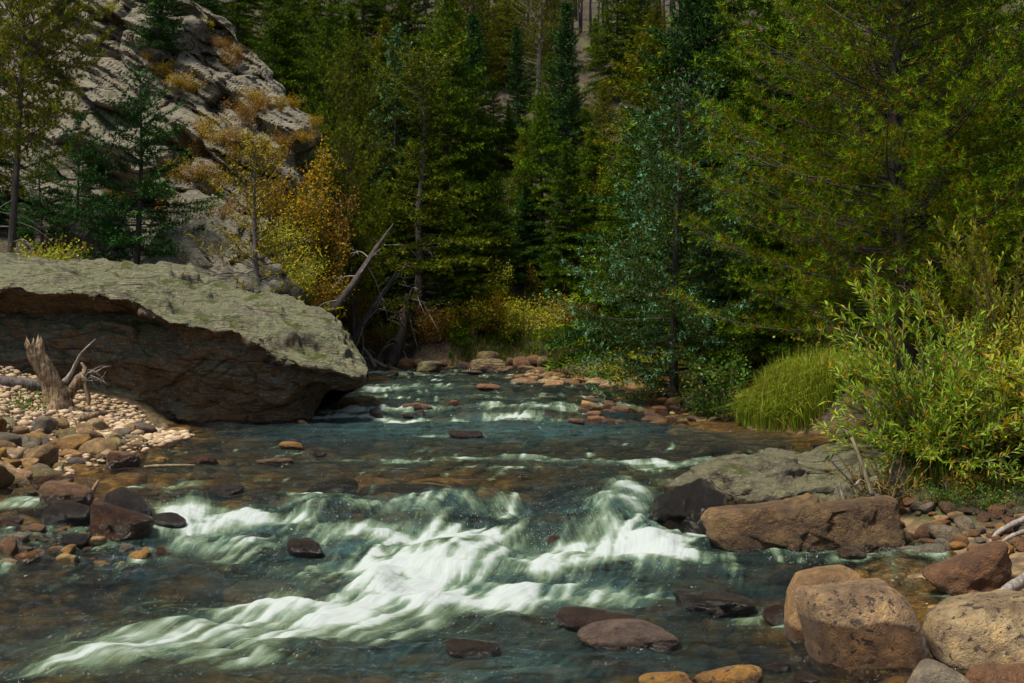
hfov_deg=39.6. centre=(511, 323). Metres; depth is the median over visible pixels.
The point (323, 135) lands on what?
spruce tree
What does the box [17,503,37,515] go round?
river stone
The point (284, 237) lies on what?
shrub
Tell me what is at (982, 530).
cobble
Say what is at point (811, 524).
boulder
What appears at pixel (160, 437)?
gravel
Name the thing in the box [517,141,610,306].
spruce tree
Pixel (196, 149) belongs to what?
shrub
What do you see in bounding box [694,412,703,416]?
river stone
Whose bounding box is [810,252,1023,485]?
willow shrub
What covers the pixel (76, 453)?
cobble
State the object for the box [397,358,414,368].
bank rock
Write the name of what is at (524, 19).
spruce tree
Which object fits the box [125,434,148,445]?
cobble
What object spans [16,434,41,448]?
cobble
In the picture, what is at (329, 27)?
spruce tree
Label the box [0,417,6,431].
cobble
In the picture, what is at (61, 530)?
river stone
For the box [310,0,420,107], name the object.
spruce tree
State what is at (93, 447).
cobble
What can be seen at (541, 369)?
bank rock
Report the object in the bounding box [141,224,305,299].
rock slab
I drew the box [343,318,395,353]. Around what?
shrub
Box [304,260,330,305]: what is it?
shrub
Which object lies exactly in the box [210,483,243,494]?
boulder
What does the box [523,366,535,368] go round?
bank rock
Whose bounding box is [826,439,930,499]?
golden shrub
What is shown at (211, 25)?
shrub
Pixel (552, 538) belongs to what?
boulder
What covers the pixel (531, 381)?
cobble
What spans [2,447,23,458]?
cobble
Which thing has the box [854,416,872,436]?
boulder
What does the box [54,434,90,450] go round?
cobble
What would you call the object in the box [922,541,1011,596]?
boulder
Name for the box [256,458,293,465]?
boulder
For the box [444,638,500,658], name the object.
boulder
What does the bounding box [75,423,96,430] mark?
cobble
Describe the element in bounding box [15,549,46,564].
river stone
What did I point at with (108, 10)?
shrub
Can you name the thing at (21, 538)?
boulder
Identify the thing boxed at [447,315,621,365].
bank grass
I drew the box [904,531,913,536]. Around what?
cobble
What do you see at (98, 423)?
cobble
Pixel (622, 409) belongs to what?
river stone
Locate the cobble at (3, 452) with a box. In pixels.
[0,448,7,457]
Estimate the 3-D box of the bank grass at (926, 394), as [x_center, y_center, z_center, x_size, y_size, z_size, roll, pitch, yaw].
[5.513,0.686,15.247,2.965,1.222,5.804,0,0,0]
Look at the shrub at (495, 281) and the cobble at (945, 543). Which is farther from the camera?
the shrub at (495, 281)
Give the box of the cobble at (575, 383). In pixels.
[569,381,580,386]
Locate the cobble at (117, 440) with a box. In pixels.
[108,437,120,446]
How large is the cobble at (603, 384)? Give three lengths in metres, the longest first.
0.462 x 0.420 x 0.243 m
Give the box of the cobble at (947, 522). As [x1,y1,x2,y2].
[938,520,950,524]
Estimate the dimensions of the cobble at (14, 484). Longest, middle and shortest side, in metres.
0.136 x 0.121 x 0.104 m
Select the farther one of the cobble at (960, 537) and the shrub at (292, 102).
the shrub at (292, 102)
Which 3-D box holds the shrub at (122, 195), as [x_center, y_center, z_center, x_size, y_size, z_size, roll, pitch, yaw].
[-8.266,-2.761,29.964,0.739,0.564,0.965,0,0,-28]
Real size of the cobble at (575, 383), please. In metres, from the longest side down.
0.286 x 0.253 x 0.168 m
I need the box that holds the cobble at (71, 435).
[60,434,81,438]
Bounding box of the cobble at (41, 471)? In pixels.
[29,466,64,477]
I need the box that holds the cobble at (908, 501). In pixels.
[902,497,913,505]
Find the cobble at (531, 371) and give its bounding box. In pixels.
[526,370,536,373]
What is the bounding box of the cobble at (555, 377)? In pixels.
[548,376,560,379]
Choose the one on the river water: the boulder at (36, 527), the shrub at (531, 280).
the boulder at (36, 527)
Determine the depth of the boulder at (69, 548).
10.73 m
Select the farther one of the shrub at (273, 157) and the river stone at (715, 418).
the shrub at (273, 157)
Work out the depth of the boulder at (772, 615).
8.94 m
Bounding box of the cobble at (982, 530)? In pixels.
[976,527,985,533]
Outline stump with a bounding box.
[24,336,108,421]
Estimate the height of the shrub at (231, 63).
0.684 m
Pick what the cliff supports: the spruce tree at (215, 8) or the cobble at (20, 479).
the spruce tree at (215, 8)
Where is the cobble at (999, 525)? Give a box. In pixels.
[995,522,1011,533]
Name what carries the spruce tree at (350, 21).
on the terrain at (910, 520)
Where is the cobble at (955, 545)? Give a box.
[950,541,967,549]
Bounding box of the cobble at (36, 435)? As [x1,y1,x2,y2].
[26,433,41,438]
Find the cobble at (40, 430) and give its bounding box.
[35,428,44,432]
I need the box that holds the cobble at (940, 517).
[933,515,948,519]
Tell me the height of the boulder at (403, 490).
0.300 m
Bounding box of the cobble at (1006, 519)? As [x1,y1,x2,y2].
[1001,515,1014,523]
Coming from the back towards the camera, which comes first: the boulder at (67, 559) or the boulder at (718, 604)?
the boulder at (67, 559)
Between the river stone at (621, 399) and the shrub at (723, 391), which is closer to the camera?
the shrub at (723, 391)
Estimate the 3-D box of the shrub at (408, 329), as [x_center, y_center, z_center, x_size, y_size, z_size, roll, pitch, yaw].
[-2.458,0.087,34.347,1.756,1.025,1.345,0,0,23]
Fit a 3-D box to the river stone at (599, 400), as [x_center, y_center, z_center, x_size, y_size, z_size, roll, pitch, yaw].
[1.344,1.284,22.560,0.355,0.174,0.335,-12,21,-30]
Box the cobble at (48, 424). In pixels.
[29,415,57,433]
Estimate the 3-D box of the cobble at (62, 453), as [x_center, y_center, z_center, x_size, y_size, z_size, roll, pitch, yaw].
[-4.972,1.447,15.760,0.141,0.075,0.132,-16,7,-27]
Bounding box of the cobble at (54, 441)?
[47,438,60,444]
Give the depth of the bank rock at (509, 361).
33.41 m
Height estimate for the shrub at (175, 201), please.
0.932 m
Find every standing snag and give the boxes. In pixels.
[373,235,461,340]
[376,279,438,366]
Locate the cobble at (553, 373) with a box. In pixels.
[544,371,561,376]
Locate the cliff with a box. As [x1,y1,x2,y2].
[0,0,326,304]
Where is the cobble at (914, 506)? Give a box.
[909,501,922,510]
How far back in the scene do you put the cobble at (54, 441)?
16.05 m
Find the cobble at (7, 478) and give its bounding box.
[0,464,14,488]
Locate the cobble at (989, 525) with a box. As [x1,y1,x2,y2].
[985,522,993,527]
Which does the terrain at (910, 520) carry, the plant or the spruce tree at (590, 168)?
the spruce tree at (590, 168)
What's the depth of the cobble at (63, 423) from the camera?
17.69 m
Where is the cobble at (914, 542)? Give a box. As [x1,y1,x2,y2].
[910,540,919,545]
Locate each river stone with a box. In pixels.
[0,505,5,512]
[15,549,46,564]
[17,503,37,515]
[34,506,46,514]
[47,546,59,553]
[52,527,67,536]
[82,546,92,550]
[369,408,382,417]
[388,370,398,376]
[402,403,411,407]
[402,413,413,418]
[407,370,413,375]
[412,403,432,409]
[414,410,424,415]
[447,400,463,405]
[461,370,482,374]
[476,384,501,390]
[568,418,584,424]
[578,408,589,412]
[580,400,603,415]
[585,411,601,417]
[586,416,606,423]
[587,398,604,404]
[600,400,612,405]
[602,389,616,400]
[603,403,616,408]
[611,406,637,412]
[612,420,626,423]
[613,397,625,403]
[616,388,629,395]
[619,400,629,405]
[637,409,656,418]
[639,415,666,423]
[644,410,663,417]
[649,406,667,416]
[650,419,667,426]
[654,397,667,405]
[664,397,681,407]
[664,415,676,425]
[667,405,681,413]
[674,418,688,424]
[676,408,687,413]
[681,396,700,410]
[687,416,695,421]
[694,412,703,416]
[707,417,719,420]
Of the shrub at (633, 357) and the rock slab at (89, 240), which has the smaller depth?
the shrub at (633, 357)
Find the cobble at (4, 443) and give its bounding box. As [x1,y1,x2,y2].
[0,440,16,447]
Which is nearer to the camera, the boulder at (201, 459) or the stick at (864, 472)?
the stick at (864, 472)
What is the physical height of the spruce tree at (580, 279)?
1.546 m
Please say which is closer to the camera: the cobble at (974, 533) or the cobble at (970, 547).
the cobble at (970, 547)
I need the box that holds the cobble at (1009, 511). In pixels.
[1005,509,1013,514]
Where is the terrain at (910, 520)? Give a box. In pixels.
[0,0,1023,682]
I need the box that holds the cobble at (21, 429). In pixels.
[13,426,29,433]
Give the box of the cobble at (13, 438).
[0,432,20,444]
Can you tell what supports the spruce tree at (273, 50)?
on the terrain at (910, 520)
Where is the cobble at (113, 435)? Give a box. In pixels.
[104,433,122,438]
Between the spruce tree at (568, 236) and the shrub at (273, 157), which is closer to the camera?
the shrub at (273, 157)
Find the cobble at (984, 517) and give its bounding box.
[976,512,990,522]
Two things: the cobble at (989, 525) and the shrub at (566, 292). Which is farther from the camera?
the shrub at (566, 292)
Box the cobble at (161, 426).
[155,425,167,427]
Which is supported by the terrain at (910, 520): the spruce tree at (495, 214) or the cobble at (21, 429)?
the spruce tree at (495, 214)
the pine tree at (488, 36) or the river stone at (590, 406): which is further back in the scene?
the pine tree at (488, 36)
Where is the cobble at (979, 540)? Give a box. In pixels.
[974,537,985,543]
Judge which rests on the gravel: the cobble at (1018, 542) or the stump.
the stump
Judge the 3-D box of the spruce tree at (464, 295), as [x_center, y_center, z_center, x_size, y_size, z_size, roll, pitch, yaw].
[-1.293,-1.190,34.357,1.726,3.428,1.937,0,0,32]
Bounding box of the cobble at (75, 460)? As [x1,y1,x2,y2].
[67,457,87,465]
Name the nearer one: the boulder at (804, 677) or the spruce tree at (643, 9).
the boulder at (804, 677)
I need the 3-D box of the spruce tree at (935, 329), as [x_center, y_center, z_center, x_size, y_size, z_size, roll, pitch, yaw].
[6.224,-0.909,19.425,1.902,3.236,2.134,0,0,-30]
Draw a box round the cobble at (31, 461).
[18,457,39,467]
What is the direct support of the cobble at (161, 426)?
on the terrain at (910, 520)
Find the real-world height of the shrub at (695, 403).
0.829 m
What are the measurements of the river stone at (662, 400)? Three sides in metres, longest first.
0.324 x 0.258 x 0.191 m
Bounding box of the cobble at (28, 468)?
[23,466,34,469]
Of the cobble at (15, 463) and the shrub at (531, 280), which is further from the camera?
the shrub at (531, 280)
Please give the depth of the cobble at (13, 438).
15.46 m
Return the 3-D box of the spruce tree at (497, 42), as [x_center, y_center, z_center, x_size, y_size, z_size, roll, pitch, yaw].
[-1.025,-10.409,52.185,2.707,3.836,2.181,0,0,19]
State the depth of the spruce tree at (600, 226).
36.90 m
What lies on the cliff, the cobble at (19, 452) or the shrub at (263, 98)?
the shrub at (263, 98)
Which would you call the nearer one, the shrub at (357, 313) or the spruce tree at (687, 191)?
the spruce tree at (687, 191)
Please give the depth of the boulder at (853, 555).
10.60 m
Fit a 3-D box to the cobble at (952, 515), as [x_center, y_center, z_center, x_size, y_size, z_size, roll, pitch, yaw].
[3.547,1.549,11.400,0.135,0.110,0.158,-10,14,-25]
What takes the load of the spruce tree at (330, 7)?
on the terrain at (910, 520)
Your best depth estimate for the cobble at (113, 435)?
17.47 m
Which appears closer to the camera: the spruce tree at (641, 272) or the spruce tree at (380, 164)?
the spruce tree at (641, 272)
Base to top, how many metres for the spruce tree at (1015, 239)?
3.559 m
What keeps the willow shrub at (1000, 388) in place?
on the terrain at (910, 520)
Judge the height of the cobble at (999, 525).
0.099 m
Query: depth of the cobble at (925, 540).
11.01 m
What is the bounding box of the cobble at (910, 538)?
[904,535,913,544]
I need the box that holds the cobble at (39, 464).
[33,463,49,467]
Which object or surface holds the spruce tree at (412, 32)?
on the terrain at (910, 520)
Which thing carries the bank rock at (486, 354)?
on the terrain at (910, 520)
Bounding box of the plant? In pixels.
[1,380,58,412]
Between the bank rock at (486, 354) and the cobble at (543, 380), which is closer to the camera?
the cobble at (543, 380)
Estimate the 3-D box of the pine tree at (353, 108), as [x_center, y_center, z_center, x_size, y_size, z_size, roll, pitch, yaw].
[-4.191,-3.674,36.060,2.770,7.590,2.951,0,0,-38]
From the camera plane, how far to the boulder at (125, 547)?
10.75 m
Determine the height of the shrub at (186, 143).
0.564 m
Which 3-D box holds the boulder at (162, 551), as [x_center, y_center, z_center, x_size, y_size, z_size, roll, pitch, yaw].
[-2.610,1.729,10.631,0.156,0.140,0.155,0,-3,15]
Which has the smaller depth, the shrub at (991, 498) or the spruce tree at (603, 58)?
the shrub at (991, 498)
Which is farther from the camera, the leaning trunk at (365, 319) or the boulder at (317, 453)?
the leaning trunk at (365, 319)
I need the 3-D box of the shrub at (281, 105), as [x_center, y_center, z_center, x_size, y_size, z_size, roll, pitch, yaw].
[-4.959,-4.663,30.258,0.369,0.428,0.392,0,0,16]
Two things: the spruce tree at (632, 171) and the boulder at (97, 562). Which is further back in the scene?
the spruce tree at (632, 171)
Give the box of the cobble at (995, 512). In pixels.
[987,504,1005,519]
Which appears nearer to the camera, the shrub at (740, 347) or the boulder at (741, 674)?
the boulder at (741, 674)
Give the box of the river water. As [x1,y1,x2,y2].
[0,367,966,682]
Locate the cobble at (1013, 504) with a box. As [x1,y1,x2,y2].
[1002,499,1015,506]
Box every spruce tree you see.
[0,76,23,228]
[0,139,90,248]
[19,108,132,238]
[57,62,228,264]
[121,0,193,61]
[189,0,225,15]
[205,0,274,51]
[230,0,261,50]
[244,0,314,112]
[248,0,344,66]
[263,0,322,105]
[288,0,369,110]
[297,14,372,244]
[303,129,370,283]
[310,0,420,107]
[311,7,397,174]
[318,33,515,335]
[342,97,392,210]
[343,23,437,253]
[345,171,423,337]
[353,17,432,164]
[360,142,465,282]
[369,0,523,243]
[372,0,450,114]
[398,24,458,150]
[422,205,492,344]
[426,106,513,235]
[429,0,468,59]
[454,1,515,85]
[454,12,499,174]
[459,170,536,315]
[475,247,508,302]
[479,0,530,85]
[484,81,516,171]
[493,103,520,162]
[498,184,558,286]
[499,133,545,204]
[500,91,588,267]
[501,25,533,147]
[504,0,541,53]
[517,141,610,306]
[518,52,574,158]
[519,56,542,109]
[524,0,586,70]
[535,0,797,376]
[537,105,663,344]
[538,0,591,200]
[541,0,757,369]
[544,64,793,407]
[547,128,616,246]
[566,21,683,303]
[567,271,599,309]
[568,74,587,127]
[572,103,600,161]
[574,207,614,292]
[575,82,627,210]
[576,0,644,101]
[577,162,684,380]
[587,17,601,70]
[601,0,668,76]
[606,2,686,150]
[612,241,687,378]
[633,0,888,362]
[641,106,733,363]
[657,206,745,363]
[665,85,805,358]
[679,129,883,370]
[745,0,913,319]
[771,0,981,336]
[776,135,895,361]
[807,0,1003,283]
[848,0,1023,318]
[861,0,1023,348]
[879,140,1021,366]
[916,112,1023,369]
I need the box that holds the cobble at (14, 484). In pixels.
[9,481,17,487]
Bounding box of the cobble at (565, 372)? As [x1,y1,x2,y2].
[551,366,572,374]
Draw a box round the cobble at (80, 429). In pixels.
[76,428,95,432]
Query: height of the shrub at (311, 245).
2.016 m
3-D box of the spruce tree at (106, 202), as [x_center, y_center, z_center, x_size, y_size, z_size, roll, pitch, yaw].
[-6.739,-2.438,24.693,3.150,4.170,2.702,0,0,31]
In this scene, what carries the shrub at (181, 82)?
on the cliff
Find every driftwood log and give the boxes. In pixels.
[0,376,41,391]
[998,572,1023,590]
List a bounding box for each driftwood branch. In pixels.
[989,516,1023,540]
[1002,529,1023,540]
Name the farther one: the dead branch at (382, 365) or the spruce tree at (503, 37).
the spruce tree at (503, 37)
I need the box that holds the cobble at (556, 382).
[542,380,563,386]
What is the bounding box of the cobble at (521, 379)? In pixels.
[511,377,533,382]
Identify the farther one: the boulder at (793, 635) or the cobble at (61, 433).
the cobble at (61, 433)
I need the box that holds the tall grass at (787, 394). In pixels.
[719,339,885,432]
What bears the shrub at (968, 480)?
on the terrain at (910, 520)
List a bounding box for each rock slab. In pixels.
[33,197,127,255]
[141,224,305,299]
[166,190,266,255]
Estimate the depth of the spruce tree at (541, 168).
37.87 m
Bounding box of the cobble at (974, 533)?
[968,529,980,536]
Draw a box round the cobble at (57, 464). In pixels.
[51,462,63,468]
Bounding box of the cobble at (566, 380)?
[563,379,579,383]
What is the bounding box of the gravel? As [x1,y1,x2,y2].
[0,366,194,481]
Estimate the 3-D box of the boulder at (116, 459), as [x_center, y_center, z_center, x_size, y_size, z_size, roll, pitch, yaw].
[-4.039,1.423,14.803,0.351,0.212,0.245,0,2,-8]
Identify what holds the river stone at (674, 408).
in the river water
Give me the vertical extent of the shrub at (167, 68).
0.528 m
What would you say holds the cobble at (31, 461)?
on the terrain at (910, 520)
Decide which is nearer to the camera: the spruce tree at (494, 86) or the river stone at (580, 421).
the river stone at (580, 421)
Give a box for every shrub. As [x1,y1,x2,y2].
[0,228,95,260]
[94,0,120,16]
[103,179,137,199]
[105,15,119,24]
[120,166,145,184]
[139,52,154,61]
[150,58,177,78]
[154,187,230,215]
[158,154,200,177]
[159,67,199,91]
[161,166,190,192]
[167,130,193,149]
[175,157,219,183]
[180,111,229,138]
[182,77,208,93]
[182,138,209,157]
[190,160,231,198]
[192,192,260,224]
[193,123,248,150]
[194,14,218,33]
[206,34,235,47]
[215,124,255,149]
[217,137,251,172]
[218,43,245,72]
[218,93,260,127]
[236,84,270,102]
[244,135,273,166]
[245,170,333,243]
[245,175,290,225]
[247,210,318,268]
[249,87,272,103]
[249,135,293,172]
[250,96,274,123]
[266,128,296,149]
[270,95,287,112]
[272,247,329,296]
[283,92,306,108]
[287,132,347,242]
[290,123,320,143]
[293,173,332,277]
[297,262,353,316]
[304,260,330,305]
[305,198,357,298]
[308,114,323,133]
[323,181,359,276]
[334,283,393,326]
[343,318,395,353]
[363,317,411,343]
[380,308,442,341]
[394,298,454,346]
[422,296,481,341]
[446,297,491,341]
[450,272,478,323]
[472,290,519,338]
[481,296,526,342]
[484,258,518,318]
[494,293,557,336]
[519,264,546,317]
[523,288,580,331]
[546,293,598,326]
[553,254,576,306]
[556,346,632,380]
[570,304,596,320]
[590,346,662,388]
[610,346,696,393]
[660,352,720,394]
[660,376,741,416]
[681,351,751,422]
[710,290,797,373]
[717,323,759,395]
[773,292,861,359]
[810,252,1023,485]
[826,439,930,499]
[897,198,1023,400]
[908,343,1019,431]
[911,472,980,509]
[918,462,995,501]
[947,475,1023,512]
[954,340,1023,450]
[970,329,1023,376]
[976,442,1023,493]
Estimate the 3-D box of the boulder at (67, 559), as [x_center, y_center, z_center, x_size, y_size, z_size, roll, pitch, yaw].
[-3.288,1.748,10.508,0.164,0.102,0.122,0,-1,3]
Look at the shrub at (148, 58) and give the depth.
31.37 m
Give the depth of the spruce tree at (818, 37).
27.69 m
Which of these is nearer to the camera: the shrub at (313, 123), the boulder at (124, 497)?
the boulder at (124, 497)
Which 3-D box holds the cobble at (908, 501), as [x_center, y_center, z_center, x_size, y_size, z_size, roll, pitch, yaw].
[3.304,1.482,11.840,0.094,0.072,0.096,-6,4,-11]
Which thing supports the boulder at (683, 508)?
in the river water
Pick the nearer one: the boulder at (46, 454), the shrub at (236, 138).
the boulder at (46, 454)
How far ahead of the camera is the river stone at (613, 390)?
23.92 m
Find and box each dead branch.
[362,347,376,367]
[363,357,387,372]
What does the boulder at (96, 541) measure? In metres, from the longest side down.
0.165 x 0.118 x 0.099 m
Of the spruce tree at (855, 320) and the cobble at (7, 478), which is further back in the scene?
the spruce tree at (855, 320)
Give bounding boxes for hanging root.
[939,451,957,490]
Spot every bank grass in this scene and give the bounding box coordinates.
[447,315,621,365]
[884,365,996,453]
[890,442,1023,497]
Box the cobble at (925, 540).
[918,538,933,543]
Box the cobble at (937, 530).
[927,523,962,541]
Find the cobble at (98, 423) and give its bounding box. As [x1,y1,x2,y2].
[86,418,110,429]
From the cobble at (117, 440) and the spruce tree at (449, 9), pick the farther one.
the spruce tree at (449, 9)
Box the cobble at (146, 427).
[132,422,157,433]
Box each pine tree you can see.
[0,0,113,257]
[297,29,400,320]
[299,112,401,347]
[422,0,518,107]
[430,70,485,194]
[497,0,582,119]
[661,0,1023,429]
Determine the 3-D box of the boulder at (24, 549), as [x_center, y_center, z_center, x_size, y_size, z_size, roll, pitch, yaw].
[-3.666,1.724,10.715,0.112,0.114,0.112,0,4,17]
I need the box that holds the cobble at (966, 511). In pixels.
[958,509,972,513]
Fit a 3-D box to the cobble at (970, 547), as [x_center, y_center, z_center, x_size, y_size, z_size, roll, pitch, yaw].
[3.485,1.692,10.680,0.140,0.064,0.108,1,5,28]
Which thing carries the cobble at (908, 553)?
on the terrain at (910, 520)
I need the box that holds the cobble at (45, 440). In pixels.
[41,437,49,443]
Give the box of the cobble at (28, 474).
[9,468,32,479]
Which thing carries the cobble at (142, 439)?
on the terrain at (910, 520)
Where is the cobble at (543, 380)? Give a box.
[537,379,554,382]
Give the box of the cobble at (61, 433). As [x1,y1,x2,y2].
[55,428,75,437]
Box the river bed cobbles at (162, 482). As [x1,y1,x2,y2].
[0,368,936,682]
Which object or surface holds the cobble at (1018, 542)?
on the terrain at (910, 520)
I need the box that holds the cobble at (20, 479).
[7,468,30,487]
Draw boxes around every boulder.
[0,252,368,435]
[0,516,23,532]
[0,537,18,558]
[1,558,17,562]
[2,533,29,545]
[9,488,38,501]
[16,523,45,535]
[20,546,33,552]
[23,444,58,467]
[28,535,47,542]
[30,431,51,438]
[31,475,73,489]
[38,480,93,507]
[41,500,90,536]
[56,553,78,565]
[59,533,92,549]
[61,544,75,553]
[88,536,106,546]
[89,500,154,541]
[93,560,108,564]
[97,449,111,459]
[103,487,155,516]
[106,450,140,471]
[119,543,133,551]
[128,550,150,558]
[133,490,158,500]
[153,512,185,528]
[155,457,166,463]
[156,546,169,555]
[186,454,218,463]
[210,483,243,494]
[232,557,267,579]
[244,487,279,492]
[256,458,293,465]
[278,441,304,449]
[286,537,323,557]
[307,478,358,494]
[309,449,326,456]
[356,483,457,496]
[416,361,441,371]
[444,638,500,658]
[448,431,483,438]
[470,358,508,372]
[479,501,541,514]
[546,535,559,543]
[555,606,634,630]
[577,618,681,651]
[639,671,692,682]
[648,478,726,534]
[664,439,916,507]
[672,589,755,617]
[690,665,762,682]
[700,493,905,565]
[762,604,783,625]
[762,662,789,670]
[784,565,862,666]
[793,671,819,682]
[794,578,930,682]
[829,428,849,437]
[837,547,867,563]
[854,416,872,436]
[898,546,913,553]
[907,659,970,682]
[909,543,944,560]
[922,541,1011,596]
[922,590,1023,674]
[965,663,1023,682]
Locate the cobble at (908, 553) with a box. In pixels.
[900,551,912,557]
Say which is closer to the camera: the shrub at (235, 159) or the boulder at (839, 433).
the boulder at (839, 433)
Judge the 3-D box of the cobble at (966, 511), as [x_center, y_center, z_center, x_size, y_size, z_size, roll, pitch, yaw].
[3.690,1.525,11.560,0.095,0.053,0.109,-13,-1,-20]
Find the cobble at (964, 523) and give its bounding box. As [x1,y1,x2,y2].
[954,516,975,531]
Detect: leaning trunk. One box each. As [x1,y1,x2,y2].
[311,223,393,319]
[350,268,409,356]
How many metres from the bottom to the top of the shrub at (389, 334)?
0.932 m
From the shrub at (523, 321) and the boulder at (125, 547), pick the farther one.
the shrub at (523, 321)
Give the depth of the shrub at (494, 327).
34.16 m
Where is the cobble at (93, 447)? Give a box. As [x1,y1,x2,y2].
[78,438,118,458]
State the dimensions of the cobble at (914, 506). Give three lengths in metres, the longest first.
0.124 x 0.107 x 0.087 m
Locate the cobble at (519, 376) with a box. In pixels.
[514,374,524,377]
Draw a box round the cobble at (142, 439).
[138,437,148,445]
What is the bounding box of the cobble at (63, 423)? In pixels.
[55,418,69,428]
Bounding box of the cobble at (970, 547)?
[967,545,981,550]
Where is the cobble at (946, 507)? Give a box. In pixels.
[938,501,956,514]
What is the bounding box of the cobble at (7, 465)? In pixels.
[0,461,14,467]
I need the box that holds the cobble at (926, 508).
[919,502,934,513]
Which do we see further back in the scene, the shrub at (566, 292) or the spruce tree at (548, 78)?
the spruce tree at (548, 78)
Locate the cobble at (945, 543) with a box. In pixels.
[934,538,950,550]
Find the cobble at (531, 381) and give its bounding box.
[525,380,537,383]
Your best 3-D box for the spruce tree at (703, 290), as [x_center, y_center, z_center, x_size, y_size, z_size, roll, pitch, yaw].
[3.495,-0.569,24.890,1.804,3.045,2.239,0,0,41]
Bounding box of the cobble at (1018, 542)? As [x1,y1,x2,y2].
[1011,536,1023,551]
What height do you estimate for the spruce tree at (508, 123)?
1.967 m
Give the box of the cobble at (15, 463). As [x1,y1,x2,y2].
[2,459,21,467]
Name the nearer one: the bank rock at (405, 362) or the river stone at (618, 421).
the river stone at (618, 421)
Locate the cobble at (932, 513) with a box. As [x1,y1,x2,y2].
[928,512,936,515]
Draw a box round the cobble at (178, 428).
[164,427,191,431]
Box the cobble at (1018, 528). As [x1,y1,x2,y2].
[1010,524,1023,532]
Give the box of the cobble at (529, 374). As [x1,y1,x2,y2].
[524,373,534,376]
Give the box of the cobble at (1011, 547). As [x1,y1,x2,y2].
[999,540,1013,553]
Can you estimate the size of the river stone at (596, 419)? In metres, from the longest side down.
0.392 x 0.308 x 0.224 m
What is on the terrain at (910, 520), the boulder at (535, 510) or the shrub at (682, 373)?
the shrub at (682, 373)
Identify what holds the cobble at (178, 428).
on the terrain at (910, 520)
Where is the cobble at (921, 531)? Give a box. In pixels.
[914,523,934,539]
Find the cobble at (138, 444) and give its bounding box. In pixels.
[130,441,147,451]
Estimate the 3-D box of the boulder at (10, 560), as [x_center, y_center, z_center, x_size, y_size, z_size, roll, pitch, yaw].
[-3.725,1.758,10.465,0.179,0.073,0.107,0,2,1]
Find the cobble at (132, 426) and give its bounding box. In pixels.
[123,424,135,431]
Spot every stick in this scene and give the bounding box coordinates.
[92,480,98,492]
[144,464,194,468]
[828,458,864,492]
[838,483,844,499]
[850,437,874,495]
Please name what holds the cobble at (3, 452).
on the terrain at (910, 520)
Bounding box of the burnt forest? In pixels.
[365,0,832,43]
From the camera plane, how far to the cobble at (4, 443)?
14.70 m
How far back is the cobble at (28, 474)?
13.42 m
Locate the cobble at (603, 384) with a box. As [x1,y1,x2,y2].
[599,380,617,388]
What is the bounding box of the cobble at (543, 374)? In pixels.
[540,373,550,376]
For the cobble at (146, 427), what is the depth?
18.73 m
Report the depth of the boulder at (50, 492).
12.09 m
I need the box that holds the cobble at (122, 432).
[114,428,131,436]
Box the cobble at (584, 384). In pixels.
[581,382,589,387]
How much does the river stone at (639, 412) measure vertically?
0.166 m
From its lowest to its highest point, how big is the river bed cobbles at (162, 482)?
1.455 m
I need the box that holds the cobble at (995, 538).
[990,535,1000,540]
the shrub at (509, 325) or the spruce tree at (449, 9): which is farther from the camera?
the spruce tree at (449, 9)
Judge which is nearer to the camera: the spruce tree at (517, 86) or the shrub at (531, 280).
the shrub at (531, 280)
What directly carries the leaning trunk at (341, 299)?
on the terrain at (910, 520)
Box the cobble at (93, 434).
[76,430,104,438]
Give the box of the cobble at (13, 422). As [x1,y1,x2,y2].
[3,417,16,430]
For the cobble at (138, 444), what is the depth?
16.96 m
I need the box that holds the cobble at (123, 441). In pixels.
[120,439,127,446]
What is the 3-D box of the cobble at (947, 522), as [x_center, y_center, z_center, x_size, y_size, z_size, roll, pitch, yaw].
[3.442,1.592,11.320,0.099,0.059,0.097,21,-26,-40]
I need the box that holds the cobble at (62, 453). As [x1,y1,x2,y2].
[58,451,69,456]
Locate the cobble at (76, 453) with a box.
[63,449,81,457]
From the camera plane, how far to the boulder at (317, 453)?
15.82 m
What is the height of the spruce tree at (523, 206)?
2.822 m
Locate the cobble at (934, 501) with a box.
[930,498,941,504]
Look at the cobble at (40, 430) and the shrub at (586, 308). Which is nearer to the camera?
the cobble at (40, 430)
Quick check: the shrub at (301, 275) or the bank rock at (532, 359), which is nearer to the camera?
the shrub at (301, 275)
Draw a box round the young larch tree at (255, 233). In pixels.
[183,126,346,331]
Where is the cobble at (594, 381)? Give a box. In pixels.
[587,380,600,385]
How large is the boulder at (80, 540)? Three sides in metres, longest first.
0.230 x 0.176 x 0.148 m
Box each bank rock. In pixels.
[389,366,399,370]
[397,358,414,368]
[414,359,422,366]
[455,363,467,367]
[476,351,499,358]
[506,357,513,365]
[513,356,531,368]
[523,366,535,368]
[526,355,540,366]
[534,367,545,371]
[536,357,550,367]
[626,376,656,393]
[633,387,645,393]
[658,379,669,393]
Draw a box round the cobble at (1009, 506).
[1003,503,1011,508]
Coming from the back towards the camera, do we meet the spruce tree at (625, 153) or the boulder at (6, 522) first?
the spruce tree at (625, 153)
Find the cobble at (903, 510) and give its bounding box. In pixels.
[899,507,906,514]
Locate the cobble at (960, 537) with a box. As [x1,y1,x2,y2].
[952,533,968,544]
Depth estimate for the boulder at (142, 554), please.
10.49 m
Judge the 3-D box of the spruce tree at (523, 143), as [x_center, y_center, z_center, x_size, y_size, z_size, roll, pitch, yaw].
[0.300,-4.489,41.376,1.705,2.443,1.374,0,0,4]
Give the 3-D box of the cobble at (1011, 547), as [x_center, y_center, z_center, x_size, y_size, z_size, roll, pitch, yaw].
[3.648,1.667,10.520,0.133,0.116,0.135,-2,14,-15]
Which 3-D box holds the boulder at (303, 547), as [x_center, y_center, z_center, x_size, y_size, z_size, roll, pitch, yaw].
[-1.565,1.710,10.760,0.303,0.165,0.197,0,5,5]
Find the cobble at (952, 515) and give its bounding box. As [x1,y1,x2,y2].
[947,511,964,521]

